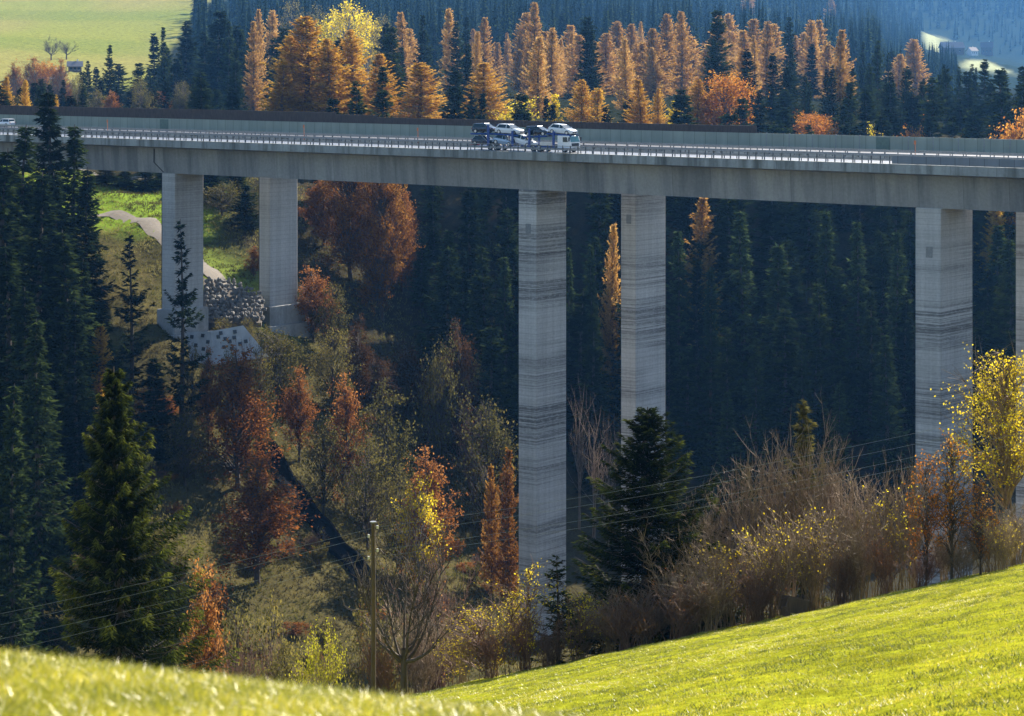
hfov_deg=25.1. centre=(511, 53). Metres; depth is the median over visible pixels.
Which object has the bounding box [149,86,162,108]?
spruce tree
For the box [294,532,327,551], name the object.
bare shrub
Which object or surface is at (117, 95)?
spruce tree
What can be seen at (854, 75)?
spruce tree
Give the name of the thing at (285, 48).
larch tree
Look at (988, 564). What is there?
bare shrub
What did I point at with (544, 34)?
larch tree
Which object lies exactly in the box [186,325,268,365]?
anchored wall
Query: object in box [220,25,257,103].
spruce tree
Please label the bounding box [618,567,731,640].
bare shrub
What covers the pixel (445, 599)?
bare shrub
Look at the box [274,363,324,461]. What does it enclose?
beech tree
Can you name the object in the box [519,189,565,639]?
bridge pier
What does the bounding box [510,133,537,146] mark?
car
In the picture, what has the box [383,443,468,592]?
beech tree
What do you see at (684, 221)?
spruce tree
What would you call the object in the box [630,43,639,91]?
larch tree
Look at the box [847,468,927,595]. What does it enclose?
bare shrub
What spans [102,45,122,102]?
spruce tree
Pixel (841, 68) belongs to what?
larch tree
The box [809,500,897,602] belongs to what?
bare shrub
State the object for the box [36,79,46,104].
spruce tree
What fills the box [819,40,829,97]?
larch tree
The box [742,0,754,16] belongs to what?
larch tree
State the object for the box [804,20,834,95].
larch tree
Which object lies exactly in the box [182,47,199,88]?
spruce tree
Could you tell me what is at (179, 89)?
deciduous tree
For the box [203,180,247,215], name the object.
deciduous tree
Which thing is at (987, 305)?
spruce tree
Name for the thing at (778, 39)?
larch tree
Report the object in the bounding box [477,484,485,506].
leafy shrub
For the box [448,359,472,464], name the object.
spruce tree
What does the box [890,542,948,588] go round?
bare shrub
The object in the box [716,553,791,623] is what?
bare shrub
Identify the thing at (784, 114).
spruce tree
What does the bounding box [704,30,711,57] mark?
spruce tree
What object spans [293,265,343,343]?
beech tree
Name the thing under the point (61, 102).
spruce tree
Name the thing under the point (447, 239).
spruce tree
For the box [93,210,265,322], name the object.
path
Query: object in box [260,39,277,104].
spruce tree
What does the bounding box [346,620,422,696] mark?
bare shrub
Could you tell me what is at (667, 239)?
spruce tree
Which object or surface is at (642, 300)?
bridge pier
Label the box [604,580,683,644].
bare shrub
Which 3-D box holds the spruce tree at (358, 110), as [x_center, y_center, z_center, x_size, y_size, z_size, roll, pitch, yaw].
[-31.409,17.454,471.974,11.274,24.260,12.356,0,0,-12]
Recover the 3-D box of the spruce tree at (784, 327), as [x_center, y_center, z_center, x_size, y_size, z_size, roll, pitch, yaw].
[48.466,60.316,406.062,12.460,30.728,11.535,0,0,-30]
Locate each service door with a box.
[160,119,167,128]
[876,137,889,149]
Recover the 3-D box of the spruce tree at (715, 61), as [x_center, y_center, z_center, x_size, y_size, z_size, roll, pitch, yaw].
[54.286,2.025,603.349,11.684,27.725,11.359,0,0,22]
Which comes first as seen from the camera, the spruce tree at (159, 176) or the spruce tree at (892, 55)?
the spruce tree at (159, 176)
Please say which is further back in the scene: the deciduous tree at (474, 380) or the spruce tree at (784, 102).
the spruce tree at (784, 102)
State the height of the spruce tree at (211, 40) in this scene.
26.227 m
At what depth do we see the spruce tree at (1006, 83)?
578.41 m
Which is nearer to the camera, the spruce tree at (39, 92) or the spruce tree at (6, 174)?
the spruce tree at (6, 174)
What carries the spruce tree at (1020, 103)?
on the ground at (94, 30)
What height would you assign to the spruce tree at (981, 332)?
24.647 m
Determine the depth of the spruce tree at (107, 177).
451.07 m
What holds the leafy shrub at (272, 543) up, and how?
on the ground at (94, 30)
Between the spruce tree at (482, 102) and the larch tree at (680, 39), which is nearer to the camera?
the spruce tree at (482, 102)
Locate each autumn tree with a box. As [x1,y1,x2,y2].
[29,55,58,92]
[687,61,771,124]
[790,109,837,134]
[797,111,850,134]
[903,114,927,217]
[988,108,1023,230]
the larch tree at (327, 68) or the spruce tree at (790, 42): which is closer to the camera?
the larch tree at (327, 68)
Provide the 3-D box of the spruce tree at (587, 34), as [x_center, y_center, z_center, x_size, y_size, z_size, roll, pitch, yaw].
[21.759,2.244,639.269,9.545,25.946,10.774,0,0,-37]
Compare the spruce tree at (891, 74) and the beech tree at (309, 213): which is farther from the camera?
the spruce tree at (891, 74)
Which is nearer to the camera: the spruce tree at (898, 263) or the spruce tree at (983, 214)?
the spruce tree at (898, 263)
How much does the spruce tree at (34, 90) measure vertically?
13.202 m
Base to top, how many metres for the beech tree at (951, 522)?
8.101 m
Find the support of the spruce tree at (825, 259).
on the ground at (94, 30)
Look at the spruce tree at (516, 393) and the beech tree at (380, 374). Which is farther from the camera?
the spruce tree at (516, 393)
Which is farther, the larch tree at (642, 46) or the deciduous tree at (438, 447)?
the larch tree at (642, 46)
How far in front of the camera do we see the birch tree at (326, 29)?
998.17 m
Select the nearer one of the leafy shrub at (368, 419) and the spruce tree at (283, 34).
the leafy shrub at (368, 419)
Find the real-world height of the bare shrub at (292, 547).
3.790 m
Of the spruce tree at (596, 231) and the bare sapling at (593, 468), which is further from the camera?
the spruce tree at (596, 231)
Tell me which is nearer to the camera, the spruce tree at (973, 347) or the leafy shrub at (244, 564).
the leafy shrub at (244, 564)
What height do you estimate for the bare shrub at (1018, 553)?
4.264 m
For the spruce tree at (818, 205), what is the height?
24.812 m
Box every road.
[0,126,1023,157]
[0,132,1006,167]
[80,169,153,179]
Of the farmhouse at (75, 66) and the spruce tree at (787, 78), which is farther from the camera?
the farmhouse at (75, 66)
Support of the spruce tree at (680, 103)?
on the ground at (94, 30)
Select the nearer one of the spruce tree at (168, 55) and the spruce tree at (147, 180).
the spruce tree at (147, 180)
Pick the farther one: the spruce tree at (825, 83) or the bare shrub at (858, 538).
the spruce tree at (825, 83)
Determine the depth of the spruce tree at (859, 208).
461.90 m
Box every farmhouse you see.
[67,59,82,71]
[938,41,964,54]
[966,46,978,55]
[980,41,992,55]
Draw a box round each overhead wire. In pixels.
[1,408,1023,613]
[1,420,1022,624]
[3,432,1022,638]
[21,442,1021,647]
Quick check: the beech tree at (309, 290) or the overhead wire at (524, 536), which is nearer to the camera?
the overhead wire at (524, 536)
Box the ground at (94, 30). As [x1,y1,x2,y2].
[0,0,1023,715]
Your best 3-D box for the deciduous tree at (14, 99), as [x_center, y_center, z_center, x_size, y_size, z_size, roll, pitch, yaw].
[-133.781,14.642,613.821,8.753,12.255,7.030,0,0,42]
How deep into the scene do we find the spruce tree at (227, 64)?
715.79 m
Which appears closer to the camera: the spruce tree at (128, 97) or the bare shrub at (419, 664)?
the bare shrub at (419, 664)
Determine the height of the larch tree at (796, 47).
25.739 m
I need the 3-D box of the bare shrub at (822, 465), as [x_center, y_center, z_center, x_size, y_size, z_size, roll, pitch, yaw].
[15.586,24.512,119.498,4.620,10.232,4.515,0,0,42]
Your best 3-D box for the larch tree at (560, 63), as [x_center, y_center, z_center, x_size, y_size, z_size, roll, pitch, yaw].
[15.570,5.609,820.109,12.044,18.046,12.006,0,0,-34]
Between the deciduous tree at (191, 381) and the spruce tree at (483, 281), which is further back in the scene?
the spruce tree at (483, 281)
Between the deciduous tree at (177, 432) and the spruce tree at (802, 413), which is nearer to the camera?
the spruce tree at (802, 413)
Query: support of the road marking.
on the road at (612, 153)
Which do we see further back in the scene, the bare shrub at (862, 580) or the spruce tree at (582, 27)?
the spruce tree at (582, 27)
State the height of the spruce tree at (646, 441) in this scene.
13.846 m
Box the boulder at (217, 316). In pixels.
[214,314,219,322]
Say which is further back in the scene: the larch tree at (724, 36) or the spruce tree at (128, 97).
the larch tree at (724, 36)
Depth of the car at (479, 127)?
339.78 m
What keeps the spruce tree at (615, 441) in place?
on the ground at (94, 30)
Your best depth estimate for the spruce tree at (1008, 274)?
431.51 m
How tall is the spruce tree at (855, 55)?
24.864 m
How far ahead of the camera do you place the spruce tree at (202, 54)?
780.97 m
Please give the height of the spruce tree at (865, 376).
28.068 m
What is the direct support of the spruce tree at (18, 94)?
on the ground at (94, 30)
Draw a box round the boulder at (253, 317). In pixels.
[251,314,256,321]
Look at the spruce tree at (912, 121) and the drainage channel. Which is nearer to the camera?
the drainage channel
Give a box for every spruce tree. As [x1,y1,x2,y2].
[0,80,6,103]
[0,90,12,105]
[0,124,48,359]
[0,139,26,263]
[0,149,60,439]
[0,172,88,507]
[0,243,61,559]
[0,287,81,587]
[0,319,88,654]
[0,383,50,655]
[14,88,24,105]
[14,89,77,301]
[29,82,39,105]
[31,90,41,105]
[33,172,110,387]
[34,230,103,511]
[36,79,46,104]
[41,84,54,101]
[46,366,240,676]
[50,300,113,560]
[51,124,120,352]
[57,80,68,106]
[61,259,108,453]
[63,167,134,417]
[65,96,78,106]
[75,72,90,105]
[76,85,90,106]
[82,61,94,106]
[91,67,99,102]
[91,170,126,184]
[95,78,109,107]
[95,360,149,475]
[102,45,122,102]
[103,64,132,104]
[110,235,172,427]
[112,171,143,188]
[113,89,126,107]
[122,91,137,107]
[126,63,150,104]
[127,172,161,193]
[134,358,178,473]
[143,67,156,105]
[144,33,161,90]
[147,173,161,187]
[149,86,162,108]
[153,27,171,96]
[153,81,171,108]
[157,47,177,92]
[161,221,214,454]
[166,58,188,107]
[169,21,203,103]
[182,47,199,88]
[185,77,199,108]
[186,32,216,107]
[187,72,219,109]
[196,11,231,109]
[197,38,220,81]
[203,175,225,191]
[203,182,233,202]
[213,21,242,109]
[214,176,258,205]
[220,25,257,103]
[221,49,249,110]
[224,186,258,231]
[225,89,242,109]
[242,40,263,106]
[245,51,270,97]
[260,22,271,52]
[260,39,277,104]
[264,27,289,98]
[265,35,282,96]
[309,98,346,206]
[331,37,349,103]
[346,80,370,189]
[347,46,362,89]
[367,23,393,92]
[370,66,411,203]
[380,26,410,115]
[397,47,410,98]
[408,238,435,310]
[410,15,436,101]
[410,332,438,400]
[411,339,436,415]
[412,247,476,404]
[415,28,438,84]
[416,185,444,220]
[416,202,443,271]
[421,230,465,337]
[427,21,440,64]
[428,26,444,83]
[437,70,468,118]
[438,22,465,101]
[445,250,472,354]
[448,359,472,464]
[454,187,492,328]
[455,44,477,109]
[457,187,494,255]
[457,273,493,397]
[459,17,473,84]
[459,93,500,215]
[460,245,512,412]
[463,327,518,469]
[464,89,479,118]
[487,188,518,278]
[488,207,518,321]
[493,92,532,215]
[493,256,518,416]
[496,354,568,488]
[498,249,518,405]
[511,357,567,408]
[526,554,593,665]
[539,406,779,656]
[541,96,549,120]
[546,104,575,220]
[557,13,565,47]
[566,222,579,294]
[566,248,577,452]
[566,291,617,455]
[567,313,620,494]
[573,16,605,104]
[576,193,620,295]
[577,18,584,40]
[577,36,599,97]
[578,236,616,368]
[582,107,620,228]
[596,11,608,48]
[601,278,665,387]
[602,303,665,413]
[612,401,620,453]
[614,99,637,122]
[665,89,712,231]
[665,196,718,281]
[665,201,680,346]
[665,230,697,409]
[665,323,685,449]
[677,238,719,354]
[693,35,701,81]
[695,326,759,495]
[699,10,734,107]
[702,45,719,91]
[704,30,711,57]
[705,198,759,337]
[705,391,749,515]
[707,113,758,253]
[712,199,758,288]
[718,211,770,434]
[730,98,750,125]
[733,69,757,124]
[735,49,759,107]
[735,345,776,508]
[740,242,799,455]
[744,200,802,334]
[747,90,771,132]
[753,310,815,480]
[754,122,801,236]
[759,127,811,255]
[762,238,815,371]
[763,53,781,110]
[763,87,777,124]
[764,89,801,131]
[764,397,832,617]
[770,107,793,131]
[772,67,800,117]
[775,17,804,98]
[783,50,802,114]
[784,332,821,492]
[787,346,846,484]
[788,202,823,303]
[790,124,833,242]
[796,284,851,449]
[798,74,812,113]
[799,44,822,100]
[801,83,815,121]
[805,212,849,337]
[806,209,845,406]
[806,266,860,403]
[817,68,833,115]
[819,382,855,504]
[820,65,842,126]
[826,106,863,233]
[828,222,874,435]
[830,82,864,135]
[840,82,858,119]
[841,205,874,287]
[843,52,857,90]
[846,291,889,444]
[848,67,862,112]
[851,41,859,89]
[853,230,915,369]
[854,88,878,135]
[856,42,867,101]
[858,345,899,452]
[859,63,880,112]
[859,206,907,342]
[861,116,907,221]
[862,85,880,122]
[862,334,915,491]
[869,41,884,109]
[871,83,911,136]
[872,206,915,296]
[874,230,915,439]
[879,72,905,123]
[879,78,888,115]
[880,53,895,95]
[887,51,897,93]
[889,293,915,443]
[896,68,916,127]
[896,96,924,131]
[901,67,917,117]
[901,210,915,325]
[909,116,935,211]
[914,81,931,121]
[915,77,952,137]
[934,75,947,121]
[935,64,950,114]
[935,68,957,126]
[946,116,958,137]
[950,67,963,107]
[953,71,977,115]
[957,109,986,215]
[964,64,982,115]
[972,210,1015,278]
[972,211,990,333]
[972,269,1006,413]
[972,292,976,345]
[972,309,999,444]
[972,320,977,395]
[973,68,979,104]
[973,238,1015,426]
[975,59,993,119]
[980,79,998,128]
[983,69,1020,138]
[983,225,1014,345]
[990,329,1015,445]
[991,288,1009,357]
[992,223,1015,279]
[993,241,1015,323]
[996,68,1013,112]
[997,88,1016,125]
[1009,66,1023,127]
[1009,76,1023,128]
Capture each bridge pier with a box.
[157,173,210,338]
[259,177,310,339]
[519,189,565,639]
[621,194,664,606]
[916,207,971,585]
[1016,212,1023,564]
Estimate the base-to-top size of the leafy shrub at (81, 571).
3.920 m
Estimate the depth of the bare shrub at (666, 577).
114.00 m
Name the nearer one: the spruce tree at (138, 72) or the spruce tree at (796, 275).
the spruce tree at (796, 275)
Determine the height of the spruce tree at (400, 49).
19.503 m
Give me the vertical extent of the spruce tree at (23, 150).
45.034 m
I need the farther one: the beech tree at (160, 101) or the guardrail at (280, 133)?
the beech tree at (160, 101)
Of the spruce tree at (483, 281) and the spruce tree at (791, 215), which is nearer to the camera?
the spruce tree at (483, 281)
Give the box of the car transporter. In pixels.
[470,124,581,151]
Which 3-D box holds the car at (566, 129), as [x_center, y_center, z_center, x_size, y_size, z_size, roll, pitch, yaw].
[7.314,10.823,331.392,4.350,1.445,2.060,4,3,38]
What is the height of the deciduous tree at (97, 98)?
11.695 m
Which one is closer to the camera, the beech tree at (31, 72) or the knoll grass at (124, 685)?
the knoll grass at (124, 685)
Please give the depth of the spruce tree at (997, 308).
423.59 m
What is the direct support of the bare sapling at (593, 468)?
on the ground at (94, 30)
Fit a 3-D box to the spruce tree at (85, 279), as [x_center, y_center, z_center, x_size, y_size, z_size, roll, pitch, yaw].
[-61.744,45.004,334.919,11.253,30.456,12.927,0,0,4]
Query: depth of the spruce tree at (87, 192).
345.53 m
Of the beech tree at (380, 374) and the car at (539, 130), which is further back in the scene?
the beech tree at (380, 374)
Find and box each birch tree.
[308,2,359,75]
[321,0,373,71]
[353,10,381,79]
[389,470,451,598]
[491,97,540,120]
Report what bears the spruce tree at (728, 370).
on the ground at (94, 30)
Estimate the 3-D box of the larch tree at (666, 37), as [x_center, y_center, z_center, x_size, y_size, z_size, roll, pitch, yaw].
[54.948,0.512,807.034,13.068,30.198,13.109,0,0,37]
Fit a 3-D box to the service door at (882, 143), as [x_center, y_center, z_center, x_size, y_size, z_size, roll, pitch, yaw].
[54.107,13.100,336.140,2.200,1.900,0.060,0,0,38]
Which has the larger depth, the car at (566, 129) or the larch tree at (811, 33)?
the larch tree at (811, 33)
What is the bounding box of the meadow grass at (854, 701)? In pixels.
[392,563,1023,715]
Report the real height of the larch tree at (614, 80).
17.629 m
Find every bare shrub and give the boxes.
[33,622,66,645]
[199,631,251,679]
[225,623,282,681]
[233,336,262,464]
[272,394,291,414]
[280,537,309,558]
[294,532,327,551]
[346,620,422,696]
[363,581,469,693]
[385,541,504,690]
[430,601,486,683]
[440,591,457,612]
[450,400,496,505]
[456,615,522,679]
[464,553,487,572]
[493,599,562,671]
[522,618,580,667]
[546,602,602,660]
[581,584,638,653]
[583,584,677,650]
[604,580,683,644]
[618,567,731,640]
[629,515,747,635]
[661,552,749,631]
[665,478,766,628]
[681,531,763,628]
[683,430,802,626]
[714,387,843,617]
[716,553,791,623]
[732,512,813,619]
[762,493,843,610]
[763,432,850,609]
[789,449,893,605]
[805,533,872,605]
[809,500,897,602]
[823,452,910,599]
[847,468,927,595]
[855,524,921,595]
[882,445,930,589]
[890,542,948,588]
[922,509,985,580]
[922,528,992,578]
[945,502,1023,573]
[974,513,1023,569]
[980,494,1023,566]
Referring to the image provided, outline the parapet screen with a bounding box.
[892,155,1023,167]
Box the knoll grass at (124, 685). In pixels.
[0,643,610,715]
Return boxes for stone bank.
[204,278,263,327]
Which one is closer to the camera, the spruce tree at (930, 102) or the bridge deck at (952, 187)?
the bridge deck at (952, 187)
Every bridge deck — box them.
[0,126,1016,157]
[0,134,1023,211]
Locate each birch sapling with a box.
[430,628,471,684]
[436,598,519,678]
[473,580,543,674]
[496,554,559,670]
[545,583,607,660]
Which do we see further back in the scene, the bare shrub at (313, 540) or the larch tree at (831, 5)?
the larch tree at (831, 5)
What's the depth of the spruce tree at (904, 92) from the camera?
554.06 m
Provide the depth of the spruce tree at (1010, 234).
444.72 m
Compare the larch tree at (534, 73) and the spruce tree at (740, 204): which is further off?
the larch tree at (534, 73)
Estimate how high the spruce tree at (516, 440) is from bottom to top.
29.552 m
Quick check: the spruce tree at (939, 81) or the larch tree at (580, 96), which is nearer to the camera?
the larch tree at (580, 96)
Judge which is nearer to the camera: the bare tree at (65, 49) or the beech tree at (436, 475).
the beech tree at (436, 475)
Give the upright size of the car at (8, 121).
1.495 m
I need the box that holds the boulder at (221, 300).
[219,297,224,304]
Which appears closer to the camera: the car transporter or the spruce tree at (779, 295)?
the car transporter
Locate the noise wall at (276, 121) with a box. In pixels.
[0,105,1023,153]
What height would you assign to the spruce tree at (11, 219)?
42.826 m
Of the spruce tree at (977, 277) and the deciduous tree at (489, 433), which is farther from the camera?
the spruce tree at (977, 277)
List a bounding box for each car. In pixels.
[0,119,15,126]
[471,123,496,132]
[471,135,498,144]
[492,135,518,145]
[494,123,523,134]
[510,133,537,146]
[524,126,549,135]
[548,124,577,134]
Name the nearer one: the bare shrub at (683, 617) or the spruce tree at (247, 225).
the bare shrub at (683, 617)
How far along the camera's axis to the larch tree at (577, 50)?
788.00 m
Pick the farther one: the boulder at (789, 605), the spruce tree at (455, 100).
the spruce tree at (455, 100)
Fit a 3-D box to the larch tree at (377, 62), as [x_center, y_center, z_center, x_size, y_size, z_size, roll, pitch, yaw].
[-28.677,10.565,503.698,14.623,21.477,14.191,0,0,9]
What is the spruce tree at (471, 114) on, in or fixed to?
on the ground at (94, 30)
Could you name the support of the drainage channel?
on the ground at (94, 30)
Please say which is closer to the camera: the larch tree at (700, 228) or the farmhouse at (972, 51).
the larch tree at (700, 228)
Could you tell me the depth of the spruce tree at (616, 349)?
435.17 m
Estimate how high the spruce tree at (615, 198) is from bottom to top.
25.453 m
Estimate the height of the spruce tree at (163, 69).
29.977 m
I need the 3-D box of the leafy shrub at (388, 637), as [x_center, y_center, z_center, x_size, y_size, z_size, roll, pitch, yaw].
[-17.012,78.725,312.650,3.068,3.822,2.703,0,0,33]
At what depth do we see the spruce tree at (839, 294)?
426.69 m
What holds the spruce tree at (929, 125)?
on the ground at (94, 30)
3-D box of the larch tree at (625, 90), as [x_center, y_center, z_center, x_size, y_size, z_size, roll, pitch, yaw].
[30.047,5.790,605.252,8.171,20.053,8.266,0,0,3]
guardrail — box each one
[0,124,1023,157]
[0,125,1023,158]
[0,130,891,162]
[3,128,1005,167]
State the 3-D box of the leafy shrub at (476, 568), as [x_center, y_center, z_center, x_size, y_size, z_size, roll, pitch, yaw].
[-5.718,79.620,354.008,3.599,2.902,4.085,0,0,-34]
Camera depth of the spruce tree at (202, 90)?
489.31 m
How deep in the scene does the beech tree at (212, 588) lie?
261.95 m
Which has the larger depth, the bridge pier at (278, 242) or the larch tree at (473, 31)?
the larch tree at (473, 31)
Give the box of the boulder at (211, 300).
[208,298,214,303]
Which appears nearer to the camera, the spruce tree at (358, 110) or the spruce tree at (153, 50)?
the spruce tree at (358, 110)
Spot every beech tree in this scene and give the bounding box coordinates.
[3,59,29,105]
[21,56,50,100]
[48,57,73,106]
[59,86,76,105]
[100,91,122,107]
[128,383,178,427]
[154,92,172,108]
[177,555,229,674]
[178,337,295,488]
[183,560,246,676]
[194,345,219,449]
[195,452,319,584]
[240,246,258,276]
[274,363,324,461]
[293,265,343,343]
[297,180,339,246]
[309,180,394,281]
[318,369,375,513]
[340,313,378,414]
[344,182,425,321]
[352,349,403,419]
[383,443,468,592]
[384,340,428,414]
[387,188,423,291]
[410,363,471,470]
[423,317,485,462]
[899,449,953,576]
[915,428,991,578]
[955,475,1007,574]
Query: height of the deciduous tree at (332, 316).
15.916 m
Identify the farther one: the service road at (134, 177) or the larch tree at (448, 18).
the larch tree at (448, 18)
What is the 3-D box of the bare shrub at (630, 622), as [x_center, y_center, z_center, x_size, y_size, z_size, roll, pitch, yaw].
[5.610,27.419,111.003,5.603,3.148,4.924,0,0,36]
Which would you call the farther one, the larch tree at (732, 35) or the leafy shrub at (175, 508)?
the larch tree at (732, 35)
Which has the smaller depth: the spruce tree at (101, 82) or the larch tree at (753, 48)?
the spruce tree at (101, 82)
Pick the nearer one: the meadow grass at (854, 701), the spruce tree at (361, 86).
the meadow grass at (854, 701)
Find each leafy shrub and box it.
[69,557,83,578]
[148,470,179,481]
[150,474,164,503]
[162,500,188,515]
[166,398,178,420]
[172,557,188,582]
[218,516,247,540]
[226,528,246,558]
[235,645,266,667]
[237,556,264,571]
[247,540,281,561]
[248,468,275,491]
[265,484,284,500]
[280,621,313,635]
[285,617,352,688]
[298,350,320,371]
[305,539,329,568]
[312,620,333,655]
[337,680,353,690]
[357,603,385,620]
[360,411,377,427]
[378,621,393,641]
[395,571,412,589]
[447,609,468,626]
[452,538,465,555]
[455,562,474,573]
[465,561,484,580]
[466,515,484,526]
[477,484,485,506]
[480,520,497,539]
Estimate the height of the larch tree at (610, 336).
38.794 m
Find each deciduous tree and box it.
[1,90,21,105]
[68,73,89,105]
[86,87,107,107]
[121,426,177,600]
[127,77,154,108]
[152,400,220,486]
[168,80,197,108]
[172,90,188,108]
[175,338,203,434]
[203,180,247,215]
[209,316,236,330]
[211,345,245,444]
[212,590,279,680]
[236,578,315,685]
[241,317,255,337]
[247,634,316,685]
[248,322,323,395]
[249,324,279,468]
[253,338,303,413]
[256,324,277,366]
[270,0,312,68]
[287,406,351,515]
[298,4,333,53]
[304,277,352,360]
[304,324,361,416]
[336,432,403,549]
[341,559,412,696]
[342,370,422,529]
[367,14,398,74]
[376,459,421,572]
[378,386,415,420]
[409,322,466,483]
[444,379,518,538]
[461,351,502,426]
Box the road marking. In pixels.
[6,134,888,163]
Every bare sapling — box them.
[566,380,595,529]
[578,406,616,537]
[593,415,620,544]
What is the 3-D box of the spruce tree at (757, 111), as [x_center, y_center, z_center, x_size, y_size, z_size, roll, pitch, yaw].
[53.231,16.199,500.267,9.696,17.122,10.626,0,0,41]
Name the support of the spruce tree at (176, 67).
on the ground at (94, 30)
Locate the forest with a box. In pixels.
[187,0,1023,98]
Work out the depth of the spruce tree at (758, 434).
399.64 m
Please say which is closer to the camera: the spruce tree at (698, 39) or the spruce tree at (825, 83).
the spruce tree at (825, 83)
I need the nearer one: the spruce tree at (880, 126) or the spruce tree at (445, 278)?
the spruce tree at (445, 278)
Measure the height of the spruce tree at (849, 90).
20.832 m
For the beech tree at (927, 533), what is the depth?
111.91 m
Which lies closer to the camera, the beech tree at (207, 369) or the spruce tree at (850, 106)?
the beech tree at (207, 369)
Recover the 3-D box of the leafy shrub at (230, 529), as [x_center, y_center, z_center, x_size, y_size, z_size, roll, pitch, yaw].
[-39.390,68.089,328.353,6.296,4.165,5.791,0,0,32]
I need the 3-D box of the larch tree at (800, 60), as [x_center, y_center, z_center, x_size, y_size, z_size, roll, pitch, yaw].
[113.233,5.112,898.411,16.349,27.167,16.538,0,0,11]
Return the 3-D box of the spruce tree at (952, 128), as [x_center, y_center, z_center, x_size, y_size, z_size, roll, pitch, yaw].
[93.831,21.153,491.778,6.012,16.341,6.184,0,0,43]
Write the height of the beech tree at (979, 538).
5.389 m
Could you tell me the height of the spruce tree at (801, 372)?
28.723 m
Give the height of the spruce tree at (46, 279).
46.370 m
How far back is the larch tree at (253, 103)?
729.55 m
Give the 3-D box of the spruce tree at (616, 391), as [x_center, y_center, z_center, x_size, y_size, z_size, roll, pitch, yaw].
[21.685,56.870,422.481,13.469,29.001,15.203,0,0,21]
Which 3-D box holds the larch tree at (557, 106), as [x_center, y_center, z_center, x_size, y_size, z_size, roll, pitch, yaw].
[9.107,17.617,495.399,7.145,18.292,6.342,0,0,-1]
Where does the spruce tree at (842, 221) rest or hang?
on the ground at (94, 30)
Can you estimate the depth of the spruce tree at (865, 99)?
493.62 m
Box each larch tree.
[0,77,14,105]
[18,79,32,105]
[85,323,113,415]
[241,21,268,110]
[251,9,268,100]
[257,15,346,111]
[260,9,279,72]
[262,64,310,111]
[263,35,320,110]
[292,38,363,114]
[326,29,374,114]
[357,53,405,117]
[389,62,456,118]
[390,12,413,94]
[403,28,419,96]
[437,8,464,98]
[455,62,513,119]
[468,31,486,101]
[470,29,479,59]
[472,17,502,92]
[477,463,506,593]
[487,42,505,83]
[487,447,518,599]
[500,12,536,88]
[502,33,512,73]
[510,36,523,90]
[514,37,554,117]
[516,1,542,91]
[518,40,531,94]
[536,28,565,98]
[539,31,564,89]
[541,28,564,98]
[545,45,568,91]
[547,94,564,120]
[558,39,566,87]
[559,34,604,93]
[560,25,580,88]
[560,79,594,121]
[562,32,575,93]
[569,56,615,96]
[580,87,615,122]
[594,33,619,92]
[597,223,620,426]
[602,21,624,83]
[609,24,639,90]
[611,46,637,91]
[612,38,639,110]
[621,79,654,123]
[626,41,648,95]
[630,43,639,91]
[636,21,645,56]
[636,28,681,94]
[642,47,668,98]
[645,88,668,123]
[658,13,685,93]
[663,23,684,94]
[666,101,679,123]
[667,11,700,95]
[680,197,724,345]
[682,79,713,124]
[683,35,705,92]
[687,44,732,91]
[699,16,736,79]
[722,13,740,81]
[722,45,733,82]
[728,19,763,79]
[730,30,761,94]
[731,49,754,108]
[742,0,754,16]
[749,35,762,96]
[755,21,783,98]
[756,23,797,94]
[793,35,802,86]
[795,33,809,96]
[796,19,823,98]
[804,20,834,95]
[814,44,843,99]
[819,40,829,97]
[822,45,851,97]
[823,0,835,18]
[825,29,862,115]
[880,54,913,101]
[895,39,932,100]
[974,211,1015,305]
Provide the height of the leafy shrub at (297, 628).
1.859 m
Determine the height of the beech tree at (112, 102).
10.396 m
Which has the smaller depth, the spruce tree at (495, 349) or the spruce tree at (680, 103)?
the spruce tree at (495, 349)
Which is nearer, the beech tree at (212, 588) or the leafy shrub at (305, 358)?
the beech tree at (212, 588)
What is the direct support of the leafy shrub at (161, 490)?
on the ground at (94, 30)
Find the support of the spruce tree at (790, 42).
on the ground at (94, 30)
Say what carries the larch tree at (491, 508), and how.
on the ground at (94, 30)
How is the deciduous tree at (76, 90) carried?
on the ground at (94, 30)
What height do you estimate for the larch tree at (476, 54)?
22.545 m
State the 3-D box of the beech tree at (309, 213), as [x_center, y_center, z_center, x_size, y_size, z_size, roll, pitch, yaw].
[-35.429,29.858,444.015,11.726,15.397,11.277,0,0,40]
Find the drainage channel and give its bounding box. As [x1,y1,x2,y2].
[254,439,386,586]
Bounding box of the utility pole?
[368,521,378,695]
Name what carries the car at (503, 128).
on the car transporter
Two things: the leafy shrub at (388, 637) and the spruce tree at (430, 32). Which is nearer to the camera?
the leafy shrub at (388, 637)
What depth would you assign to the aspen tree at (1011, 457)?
116.65 m
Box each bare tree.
[0,66,29,98]
[27,64,69,101]
[43,35,60,59]
[51,64,76,100]
[54,37,77,59]
[340,497,474,695]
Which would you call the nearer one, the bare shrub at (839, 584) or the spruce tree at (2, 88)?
the bare shrub at (839, 584)
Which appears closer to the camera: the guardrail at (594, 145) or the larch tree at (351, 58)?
the guardrail at (594, 145)
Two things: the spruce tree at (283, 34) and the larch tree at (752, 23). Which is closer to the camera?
the spruce tree at (283, 34)
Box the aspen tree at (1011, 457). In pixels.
[930,334,1023,568]
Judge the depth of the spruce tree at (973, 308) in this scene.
434.47 m
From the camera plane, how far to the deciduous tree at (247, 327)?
380.08 m
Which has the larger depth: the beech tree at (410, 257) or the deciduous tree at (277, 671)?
the beech tree at (410, 257)

